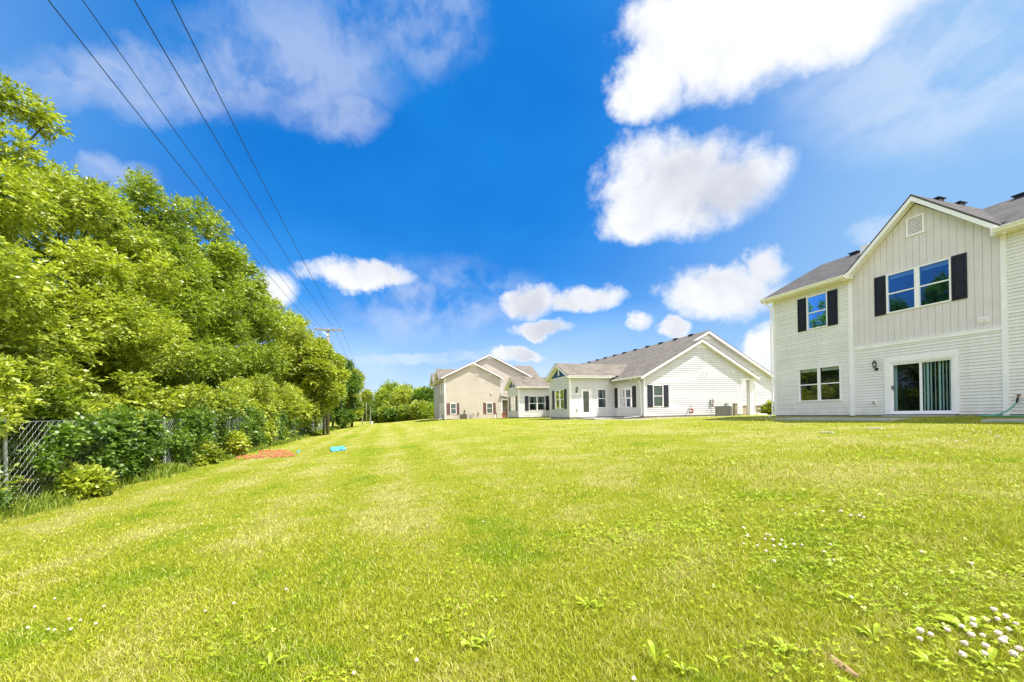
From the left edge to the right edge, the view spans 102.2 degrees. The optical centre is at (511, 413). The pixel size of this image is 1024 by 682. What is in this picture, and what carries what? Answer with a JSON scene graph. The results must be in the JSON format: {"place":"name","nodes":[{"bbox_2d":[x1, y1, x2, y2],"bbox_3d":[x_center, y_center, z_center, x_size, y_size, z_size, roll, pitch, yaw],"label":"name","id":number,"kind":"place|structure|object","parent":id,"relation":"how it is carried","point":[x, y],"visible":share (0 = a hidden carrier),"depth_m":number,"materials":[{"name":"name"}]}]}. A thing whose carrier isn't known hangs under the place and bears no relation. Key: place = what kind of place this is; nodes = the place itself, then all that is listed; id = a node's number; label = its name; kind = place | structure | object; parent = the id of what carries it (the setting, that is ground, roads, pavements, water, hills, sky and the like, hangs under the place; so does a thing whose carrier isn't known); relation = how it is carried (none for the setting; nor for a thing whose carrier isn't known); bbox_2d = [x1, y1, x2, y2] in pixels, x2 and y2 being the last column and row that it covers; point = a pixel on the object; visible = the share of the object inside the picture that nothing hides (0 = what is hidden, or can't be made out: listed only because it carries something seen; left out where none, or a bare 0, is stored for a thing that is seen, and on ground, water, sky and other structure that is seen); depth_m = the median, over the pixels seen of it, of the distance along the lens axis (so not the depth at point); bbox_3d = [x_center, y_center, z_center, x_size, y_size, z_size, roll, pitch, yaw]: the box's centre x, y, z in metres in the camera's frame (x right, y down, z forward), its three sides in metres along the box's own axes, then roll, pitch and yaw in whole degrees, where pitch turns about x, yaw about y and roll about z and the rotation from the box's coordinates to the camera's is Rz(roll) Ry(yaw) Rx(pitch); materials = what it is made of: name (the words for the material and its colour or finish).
{"place":"outdoors","nodes":[
{"label":"outdoors","id":0,"kind":"place"},
{"bbox_2d":[0,414,1023,681],"bbox_3d":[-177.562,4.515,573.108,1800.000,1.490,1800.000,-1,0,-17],"label":"ground","id":1,"kind":"structure","parent":0,"point":[398,430],"depth_m":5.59,"materials":[{"name":"green plant"}]},
{"bbox_2d":[0,463,26,510],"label":"shrub","id":2,"kind":"object","parent":1,"relation":"on","point":[14,488],"visible":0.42,"depth_m":8.20,"materials":[{"name":"green plant"}]},
{"bbox_2d":[0,383,106,481],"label":"shrub","id":3,"kind":"object","parent":1,"relation":"on","point":[70,410],"visible":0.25,"depth_m":10.13,"materials":[{"name":"green plant"}]},
{"bbox_2d":[0,69,109,377],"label":"tree","id":4,"kind":"object","parent":1,"relation":"on","point":[17,211],"visible":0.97,"depth_m":10.93,"materials":[{"name":"green plant"}]},
{"bbox_2d":[35,460,119,498],"bbox_3d":[-10.026,1.529,9.550,1.498,0.973,1.261,-1,0,16],"label":"shrub","id":5,"kind":"object","parent":1,"relation":"on","point":[94,480],"visible":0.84,"depth_m":9.42,"materials":[{"name":"green plant"}]},
{"bbox_2d":[2,158,198,413],"bbox_3d":[-15.554,-3.304,14.756,7.602,11.125,7.114,-1,0,-17],"label":"tree","id":6,"kind":"object","parent":1,"relation":"on","point":[115,297],"visible":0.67,"depth_m":14.15,"materials":[{"name":"green plant"}]},
{"bbox_2d":[0,352,303,438],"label":"hanging foliage","id":7,"kind":"object","parent":6,"relation":"hanging from","point":[265,392],"visible":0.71,"depth_m":13.02,"materials":[{"name":"green plant"}]},
{"bbox_2d":[34,164,235,411],"bbox_3d":[-17.545,-4.821,19.500,7.290,14.216,7.198,-1,0,-17],"label":"tree","id":8,"kind":"object","parent":1,"relation":"on","point":[191,306],"visible":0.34,"depth_m":19.71,"materials":[{"name":"green plant"}]},
{"bbox_2d":[108,441,165,477],"bbox_3d":[-11.954,1.115,13.058,1.714,1.866,1.588,-1,0,43],"label":"shrub","id":9,"kind":"object","parent":1,"relation":"on","point":[158,457],"visible":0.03,"depth_m":13.07,"materials":[{"name":"green plant"}]},
{"bbox_2d":[0,274,322,485],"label":"thicket","id":10,"kind":"object","parent":1,"relation":"on","point":[11,441],"visible":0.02,"depth_m":10.40,"materials":[{"name":"green plant"}]},
{"bbox_2d":[0,417,325,503],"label":"chain link fence","id":11,"kind":"object","parent":1,"relation":"on","point":[5,454],"visible":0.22,"depth_m":8.54,"materials":[{"name":"metal"}]},
{"bbox_2d":[0,403,313,512],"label":"vine","id":12,"kind":"object","parent":11,"relation":"attached to","point":[127,448],"visible":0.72,"depth_m":11.59,"materials":[{"name":"green plant"}]},
{"bbox_2d":[0,426,339,522],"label":"tall weeds","id":13,"kind":"object","parent":1,"relation":"on","point":[55,500],"visible":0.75,"depth_m":9.77,"materials":[{"name":"green plant"}]},
{"bbox_2d":[146,387,199,463],"bbox_3d":[-13.925,0.507,16.449,2.458,3.153,3.412,-1,0,19],"label":"shrub","id":14,"kind":"object","parent":1,"relation":"on","point":[165,416],"depth_m":16.13,"materials":[{"name":"green plant"}]},
{"bbox_2d":[170,437,226,466],"bbox_3d":[-12.119,1.358,15.728,1.567,1.379,2.107,-1,0,11],"label":"shrub","id":15,"kind":"object","parent":1,"relation":"on","point":[214,451],"visible":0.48,"depth_m":15.94,"materials":[{"name":"green plant"}]},
{"bbox_2d":[158,195,264,393],"bbox_3d":[-19.741,-5.696,25.485,7.526,16.030,7.322,-1,0,-17],"label":"tree","id":16,"kind":"object","parent":1,"relation":"on","point":[223,263],"visible":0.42,"depth_m":25.24,"materials":[{"name":"green plant"}]},
{"bbox_2d":[215,428,252,455],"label":"shrub","id":17,"kind":"object","parent":1,"relation":"on","point":[239,444],"visible":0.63,"depth_m":18.91,"materials":[{"name":"green plant"}]},
{"bbox_2d":[186,242,292,384],"bbox_3d":[-21.412,-5.107,31.534,7.993,14.902,7.736,-1,0,-37],"label":"tree","id":18,"kind":"object","parent":1,"relation":"on","point":[267,363],"visible":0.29,"depth_m":31.70,"materials":[{"name":"green plant"}]},
{"bbox_2d":[210,385,269,446],"bbox_3d":[-15.195,0.251,22.006,3.740,3.685,3.627,-1,0,-17],"label":"shrub","id":19,"kind":"object","parent":1,"relation":"on","point":[250,410],"visible":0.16,"depth_m":22.46,"materials":[{"name":"green plant"}]},
{"bbox_2d":[235,454,263,459],"bbox_3d":[-11.527,1.873,18.134,1.025,0.092,3.324,-1,0,-33],"label":"plastic netting","id":20,"kind":"object","parent":1,"relation":"on","point":[256,457],"visible":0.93,"depth_m":17.91,"materials":[{"name":"orange plastic"}]},
{"bbox_2d":[255,406,279,443],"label":"shrub","id":21,"kind":"object","parent":1,"relation":"on","point":[270,431],"visible":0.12,"depth_m":25.45,"materials":[{"name":"green plant"}]},
{"bbox_2d":[258,652,288,668],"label":"broadleaf weed","id":22,"kind":"object","parent":1,"relation":"on","point":[269,658],"visible":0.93,"depth_m":2.20,"materials":[{"name":"green plant"}]},
{"bbox_2d":[248,395,304,439],"bbox_3d":[-17.566,0.162,29.836,4.384,3.940,4.590,-1,0,-17],"label":"shrub","id":23,"kind":"object","parent":1,"relation":"on","point":[292,407],"visible":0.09,"depth_m":30.73,"materials":[{"name":"green plant"}]},
{"bbox_2d":[258,449,294,457],"bbox_3d":[-11.181,1.815,19.393,1.330,0.184,7.278,-1,0,-33],"label":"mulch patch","id":24,"kind":"object","parent":1,"relation":"on","point":[268,454],"visible":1,"depth_m":18.73,"materials":[{"name":"orange wood"}]},
{"bbox_2d":[238,288,315,386],"bbox_3d":[-22.564,-4.816,38.429,8.278,14.361,9.275,-1,0,-17],"label":"tree","id":25,"kind":"object","parent":1,"relation":"on","point":[287,341],"visible":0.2,"depth_m":37.53,"materials":[{"name":"green plant"}]},
{"bbox_2d":[277,306,311,364],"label":"tree","id":26,"kind":"object","parent":1,"relation":"on","point":[290,317],"visible":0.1,"depth_m":44.55,"materials":[{"name":"green plant"}]},
{"bbox_2d":[288,396,317,433],"bbox_3d":[-18.798,0.185,35.017,3.754,3.938,5.097,-1,0,45],"label":"shrub","id":27,"kind":"object","parent":1,"relation":"on","point":[307,417],"visible":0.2,"depth_m":35.28,"materials":[{"name":"green plant"}]},
{"bbox_2d":[301,329,314,343],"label":"tree","id":28,"kind":"object","parent":1,"relation":"on","point":[309,332],"visible":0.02,"depth_m":60.51,"materials":[{"name":"green plant"}]},
{"bbox_2d":[297,416,325,430],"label":"shrub","id":29,"kind":"object","parent":1,"relation":"on","point":[316,422],"visible":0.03,"depth_m":43.66,"materials":[{"name":"green plant"}]},
{"bbox_2d":[289,333,350,434],"bbox_3d":[-17.730,-2.651,38.391,5.449,9.603,5.688,-1,0,-17],"label":"tree","id":30,"kind":"object","parent":1,"relation":"on","point":[321,383],"visible":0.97,"depth_m":37.20,"materials":[{"name":"green plant"}]},
{"bbox_2d":[314,327,341,433],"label":"utility pole","id":31,"kind":"object","parent":1,"relation":"on","point":[328,415],"visible":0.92,"depth_m":41.56,"materials":[{"name":"brown wood"}]},
{"bbox_2d":[48,0,321,336],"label":"power line","id":32,"kind":"object","parent":31,"relation":"attached to","point":[152,131],"visible":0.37,"depth_m":11.63,"materials":[{"name":"black metal"}]},
{"bbox_2d":[82,0,336,349],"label":"power line","id":33,"kind":"object","parent":31,"relation":"attached to","point":[179,137],"visible":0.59,"depth_m":10.52,"materials":[{"name":"black metal"}]},
{"bbox_2d":[134,0,339,340],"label":"power line","id":34,"kind":"object","parent":31,"relation":"attached to","point":[212,132],"visible":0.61,"depth_m":11.63,"materials":[{"name":"black metal"}]},
{"bbox_2d":[171,0,356,365],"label":"power line","id":35,"kind":"object","parent":31,"relation":"attached to","point":[241,139],"visible":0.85,"depth_m":12.10,"materials":[{"name":"black metal"}]},
{"bbox_2d":[312,337,349,421],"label":"tree","id":36,"kind":"object","parent":1,"relation":"on","point":[340,404],"visible":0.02,"depth_m":53.31,"materials":[{"name":"green plant"}]},
{"bbox_2d":[331,446,345,451],"bbox_3d":[-7.655,1.497,18.096,0.634,0.138,3.390,-1,0,-24],"label":"tarp","id":37,"kind":"object","parent":1,"relation":"on","point":[338,448],"visible":1,"depth_m":17.43,"materials":[{"name":"blue plastic"}]},
{"bbox_2d":[331,355,362,428],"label":"tree","id":38,"kind":"object","parent":1,"relation":"on","point":[342,419],"visible":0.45,"depth_m":60.28,"materials":[{"name":"green plant"}]},
{"bbox_2d":[343,365,374,426],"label":"tree","id":39,"kind":"object","parent":1,"relation":"on","point":[366,395],"visible":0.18,"depth_m":66.49,"materials":[{"name":"green plant"}]},
{"bbox_2d":[356,402,375,421],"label":"tree","id":40,"kind":"object","parent":1,"relation":"on","point":[368,410],"visible":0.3,"depth_m":147.84,"materials":[{"name":"green plant"}]},
{"bbox_2d":[371,408,380,422],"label":"shrub","id":41,"kind":"object","parent":1,"relation":"on","point":[374,418],"visible":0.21,"depth_m":90.79,"materials":[{"name":"green plant"}]},
{"bbox_2d":[374,406,396,422],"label":"shrub","id":42,"kind":"object","parent":1,"relation":"on","point":[379,413],"visible":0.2,"depth_m":86.64,"materials":[{"name":"green plant"}]},
{"bbox_2d":[381,407,399,421],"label":"shrub","id":43,"kind":"object","parent":1,"relation":"on","point":[389,414],"visible":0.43,"depth_m":84.79,"materials":[{"name":"green plant"}]},
{"bbox_2d":[372,378,415,409],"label":"tree","id":44,"kind":"object","parent":1,"relation":"on","point":[382,395],"visible":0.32,"depth_m":105.47,"materials":[{"name":"green plant"}]},
{"bbox_2d":[395,404,410,420],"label":"shrub","id":45,"kind":"object","parent":1,"relation":"on","point":[402,414],"visible":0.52,"depth_m":82.43,"materials":[{"name":"green plant"}]},
{"bbox_2d":[384,381,425,408],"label":"tree","id":46,"kind":"object","parent":1,"relation":"on","point":[399,396],"visible":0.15,"depth_m":99.58,"materials":[{"name":"green plant"}]},
{"bbox_2d":[407,399,432,419],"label":"shrub","id":47,"kind":"object","parent":1,"relation":"on","point":[413,414],"visible":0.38,"depth_m":80.78,"materials":[{"name":"green plant"}]},
{"bbox_2d":[409,385,433,403],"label":"tree","id":48,"kind":"object","parent":1,"relation":"on","point":[427,394],"visible":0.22,"depth_m":95.32,"materials":[{"name":"green plant"}]},
{"bbox_2d":[416,403,433,418],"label":"shrub","id":49,"kind":"object","parent":1,"relation":"on","point":[425,412],"visible":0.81,"depth_m":78.97,"materials":[{"name":"green plant"}]},
{"bbox_2d":[459,414,466,418],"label":"air conditioner","id":50,"kind":"object","parent":1,"relation":"on","point":[463,416],"visible":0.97,"depth_m":48.41,"materials":[{"name":"grey metal"}]},
{"bbox_2d":[461,636,485,647],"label":"broadleaf weed","id":51,"kind":"object","parent":1,"relation":"on","point":[472,640],"visible":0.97,"depth_m":2.17,"materials":[{"name":"green plant"}]},
{"bbox_2d":[429,354,539,419],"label":"beige house","id":52,"kind":"structure","parent":1,"relation":"on","point":[476,387],"depth_m":50.30,"materials":[{"name":"plastic"}]},
{"bbox_2d":[450,403,456,413],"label":"window","id":53,"kind":"structure","parent":52,"relation":"in","point":[452,405],"depth_m":49.22,"materials":[{"name":"white glass"}]},
{"bbox_2d":[486,403,492,413],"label":"window","id":54,"kind":"structure","parent":52,"relation":"in","point":[489,406],"depth_m":50.53,"materials":[{"name":"white glass"}]},
{"bbox_2d":[474,629,496,642],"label":"broadleaf weed","id":55,"kind":"object","parent":1,"relation":"on","point":[489,633],"visible":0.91,"depth_m":2.21,"materials":[{"name":"green plant"}]},
{"bbox_2d":[0,447,1023,681],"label":"clover","id":56,"kind":"object","parent":1,"relation":"on","point":[940,608],"visible":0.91,"depth_m":2.68,"materials":[{"name":"green plant"}]},
{"bbox_2d":[576,598,595,605],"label":"broadleaf weed","id":57,"kind":"object","parent":1,"relation":"on","point":[584,602],"visible":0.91,"depth_m":2.51,"materials":[{"name":"green plant"}]},
{"bbox_2d":[579,417,623,419],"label":"patio","id":58,"kind":"structure","parent":1,"relation":"on","point":[602,418],"depth_m":29.12,"materials":[{"name":"concrete"}]},
{"bbox_2d":[504,330,773,419],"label":"ranch house","id":59,"kind":"structure","parent":1,"relation":"on","point":[677,377],"depth_m":30.84,"materials":[{"name":"white"}]},
{"bbox_2d":[510,396,515,410],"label":"window","id":60,"kind":"structure","parent":59,"relation":"in","point":[512,399],"depth_m":43.51,"materials":[{"name":"white glass"}]},
{"bbox_2d":[529,396,544,410],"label":"window","id":61,"kind":"structure","parent":59,"relation":"in","point":[536,403],"depth_m":42.25,"materials":[{"name":"white glass"}]},
{"bbox_2d":[555,389,563,408],"bbox_3d":[3.739,-1.142,32.463,0.097,1.500,1.770,-1,0,-17],"label":"window","id":62,"kind":"structure","parent":59,"relation":"in","point":[559,394],"depth_m":32.41,"materials":[{"name":"clear glass"}]},
{"bbox_2d":[581,389,591,416],"bbox_3d":[5.591,-0.832,31.045,0.850,2.070,0.112,-1,0,-17],"label":"patio door","id":63,"kind":"structure","parent":59,"relation":"in","point":[586,397],"depth_m":31.08,"materials":[{"name":"white glass"}]},
{"bbox_2d":[597,389,606,407],"bbox_3d":[6.760,-1.180,31.679,0.750,1.420,0.597,-1,0,-17],"label":"window","id":64,"kind":"structure","parent":59,"relation":"in","point":[601,393],"depth_m":31.61,"materials":[{"name":"white glass"}]},
{"bbox_2d":[618,387,631,407],"bbox_3d":[8.308,-1.210,30.320,0.097,1.440,1.870,-1,0,-17],"label":"window","id":65,"kind":"structure","parent":59,"relation":"in","point":[624,394],"depth_m":30.28,"materials":[{"name":"clear glass"}]},
{"bbox_2d":[653,385,663,406],"bbox_3d":[9.969,-1.242,28.653,0.830,1.520,0.597,-1,0,-17],"label":"window","id":66,"kind":"structure","parent":59,"relation":"in","point":[658,401],"depth_m":28.50,"materials":[{"name":"clear glass"}]},
{"bbox_2d":[687,405,692,416],"bbox_3d":[12.408,-0.127,28.775,0.322,0.978,0.808,-1,0,37],"label":"gas meter","id":67,"kind":"object","parent":59,"relation":"attached to","point":[690,410],"visible":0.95,"depth_m":28.75,"materials":[{"name":"grey metal"}]},
{"bbox_2d":[642,639,668,664],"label":"broadleaf weed","id":68,"kind":"object","parent":1,"relation":"on","point":[651,645],"visible":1,"depth_m":1.93,"materials":[{"name":"green plant"}]},
{"bbox_2d":[671,661,698,674],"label":"broadleaf weed","id":69,"kind":"object","parent":1,"relation":"on","point":[682,665],"visible":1,"depth_m":1.87,"materials":[{"name":"green plant"}]},
{"bbox_2d":[704,655,730,667],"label":"broadleaf weed","id":70,"kind":"object","parent":1,"relation":"on","point":[723,658],"visible":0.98,"depth_m":1.90,"materials":[{"name":"green plant"}]},
{"bbox_2d":[715,406,731,415],"bbox_3d":[14.749,-0.117,28.755,1.040,0.868,1.040,-1,0,35],"label":"air conditioner","id":71,"kind":"object","parent":1,"relation":"on","point":[723,411],"visible":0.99,"depth_m":28.39,"materials":[{"name":"grey metal"}]},
{"bbox_2d":[732,403,737,415],"bbox_3d":[15.999,-0.232,29.614,0.300,1.090,0.260,-1,0,-17],"label":"utility pedestal","id":72,"kind":"object","parent":1,"relation":"on","point":[735,409],"visible":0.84,"depth_m":29.52,"materials":[{"name":"beige metal"}]},
{"bbox_2d":[758,399,773,414],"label":"shrub","id":73,"kind":"object","parent":1,"relation":"on","point":[766,408],"visible":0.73,"depth_m":31.32,"materials":[{"name":"green plant"}]},
{"bbox_2d":[771,636,798,650],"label":"broadleaf weed","id":74,"kind":"object","parent":1,"relation":"on","point":[780,641],"visible":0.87,"depth_m":1.99,"materials":[{"name":"green plant"}]},
{"bbox_2d":[775,418,908,420],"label":"patio","id":75,"kind":"structure","parent":1,"relation":"on","point":[856,419],"depth_m":15.37,"materials":[{"name":"concrete"}]},
{"bbox_2d":[828,654,858,677],"bbox_3d":[1.464,1.114,1.823,0.045,0.021,0.149,-1,0,0],"label":"bark scrap","id":76,"kind":"object","parent":1,"relation":"on","point":[845,667],"visible":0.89,"depth_m":1.81,"materials":[{"name":"beige wood"}]},
{"bbox_2d":[835,591,869,602],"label":"broadleaf weed","id":77,"kind":"object","parent":1,"relation":"on","point":[855,595],"visible":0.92,"depth_m":2.40,"materials":[{"name":"green plant"}]},
{"bbox_2d":[853,623,894,640],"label":"broadleaf weed","id":78,"kind":"object","parent":1,"relation":"on","point":[877,626],"visible":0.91,"depth_m":2.05,"materials":[{"name":"green plant"}]},
{"bbox_2d":[760,192,1023,416],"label":"two storey house","id":79,"kind":"structure","parent":1,"relation":"on","point":[915,305],"depth_m":15.41,"materials":[{"name":"beige plastic"}]},
{"bbox_2d":[806,291,827,329],"bbox_3d":[13.725,-4.619,18.576,0.097,1.530,0.930,-1,0,-17],"label":"window","id":80,"kind":"structure","parent":79,"relation":"in","point":[816,305],"depth_m":18.60,"materials":[{"name":"glass"}]},
{"bbox_2d":[798,364,840,401],"bbox_3d":[14.033,-1.355,18.631,0.597,1.530,1.890,-1,0,-17],"label":"window","id":81,"kind":"structure","parent":79,"relation":"in","point":[823,383],"depth_m":18.83,"materials":[{"name":"clear glass"}]},
{"bbox_2d":[886,257,951,313],"bbox_3d":[15.045,-4.635,15.164,0.597,1.510,1.910,-1,0,-17],"label":"window","id":82,"kind":"structure","parent":79,"relation":"in","point":[927,284],"depth_m":15.22,"materials":[{"name":"glass"}]},
{"bbox_2d":[889,356,953,413],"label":"sliding door","id":83,"kind":"structure","parent":79,"relation":"in","point":[922,386],"depth_m":15.87,"materials":[{"name":"clear glass"}]},
{"bbox_2d":[978,398,1023,416],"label":"garden hose","id":84,"kind":"object","parent":79,"relation":"hanging from","point":[1007,410],"visible":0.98,"depth_m":12.68,"materials":[{"name":"green rubber"}]},
{"bbox_2d":[916,627,924,633],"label":"clover flower","id":85,"kind":"object","parent":1,"relation":"on","point":[920,630],"visible":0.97,"depth_m":1.98,"materials":[{"name":"white plant"}]},
{"bbox_2d":[907,649,957,667],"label":"broadleaf weed","id":86,"kind":"object","parent":1,"relation":"on","point":[921,653],"visible":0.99,"depth_m":1.82,"materials":[{"name":"green plant"}]},
{"bbox_2d":[957,650,966,659],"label":"clover flower","id":87,"kind":"object","parent":1,"relation":"on","point":[961,653],"visible":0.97,"depth_m":1.80,"materials":[{"name":"white plant"}]},
{"bbox_2d":[933,613,995,631],"bbox_3d":[2.247,1.046,2.067,0.202,0.059,0.173,-1,0,25],"label":"broadleaf weed","id":88,"kind":"object","parent":1,"relation":"on","point":[967,618],"visible":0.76,"depth_m":2.09,"materials":[{"name":"green plant"}]},
{"bbox_2d":[960,640,968,652],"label":"clover flower","id":89,"kind":"object","parent":1,"relation":"on","point":[964,643],"visible":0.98,"depth_m":1.87,"materials":[{"name":"white plant"}]},
{"bbox_2d":[967,631,975,640],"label":"clover flower","id":90,"kind":"object","parent":1,"relation":"on","point":[970,634],"visible":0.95,"depth_m":1.93,"materials":[{"name":"white plant"}]},
{"bbox_2d":[970,622,977,629],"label":"clover flower","id":91,"kind":"object","parent":1,"relation":"on","point":[973,625],"visible":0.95,"depth_m":2.00,"materials":[{"name":"white plant"}]},
{"bbox_2d":[981,642,990,649],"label":"clover flower","id":92,"kind":"object","parent":1,"relation":"on","point":[986,646],"visible":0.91,"depth_m":1.84,"materials":[{"name":"white plant"}]},
{"bbox_2d":[966,647,1019,667],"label":"broadleaf weed","id":93,"kind":"object","parent":1,"relation":"on","point":[992,651],"visible":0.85,"depth_m":1.81,"materials":[{"name":"green plant"}]},
{"bbox_2d":[990,606,996,615],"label":"clover flower","id":94,"kind":"object","parent":1,"relation":"on","point":[993,609],"visible":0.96,"depth_m":2.13,"materials":[{"name":"white plant"}]},
{"bbox_2d":[993,630,1002,636],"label":"clover flower","id":95,"kind":"object","parent":1,"relation":"on","point":[998,633],"visible":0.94,"depth_m":1.93,"materials":[{"name":"white plant"}]},
{"bbox_2d":[998,637,1007,647],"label":"clover flower","id":96,"kind":"object","parent":1,"relation":"on","point":[1002,640],"visible":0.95,"depth_m":1.87,"materials":[{"name":"white plant"}]},
{"bbox_2d":[1002,613,1009,625],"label":"clover flower","id":97,"kind":"object","parent":1,"relation":"on","point":[1005,616],"visible":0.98,"depth_m":2.06,"materials":[{"name":"white plant"}]},
{"bbox_2d":[1009,650,1018,656],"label":"clover flower","id":98,"kind":"object","parent":1,"relation":"on","point":[1013,653],"visible":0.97,"depth_m":1.78,"materials":[{"name":"white plant"}]},
{"bbox_2d":[1014,645,1022,656],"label":"clover flower","id":99,"kind":"object","parent":1,"relation":"on","point":[1019,648],"visible":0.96,"depth_m":1.81,"materials":[{"name":"white plant"}]},
{"bbox_2d":[0,0,1023,400],"label":"sky","id":100,"kind":"structure","parent":0,"point":[538,184],"materials":[{"name":"blue"}]},
{"bbox_2d":[981,419,1023,421],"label":"path","id":101,"kind":"structure","parent":0,"point":[1002,420],"depth_m":11.54,"materials":[{"name":"concrete"}]}
]}

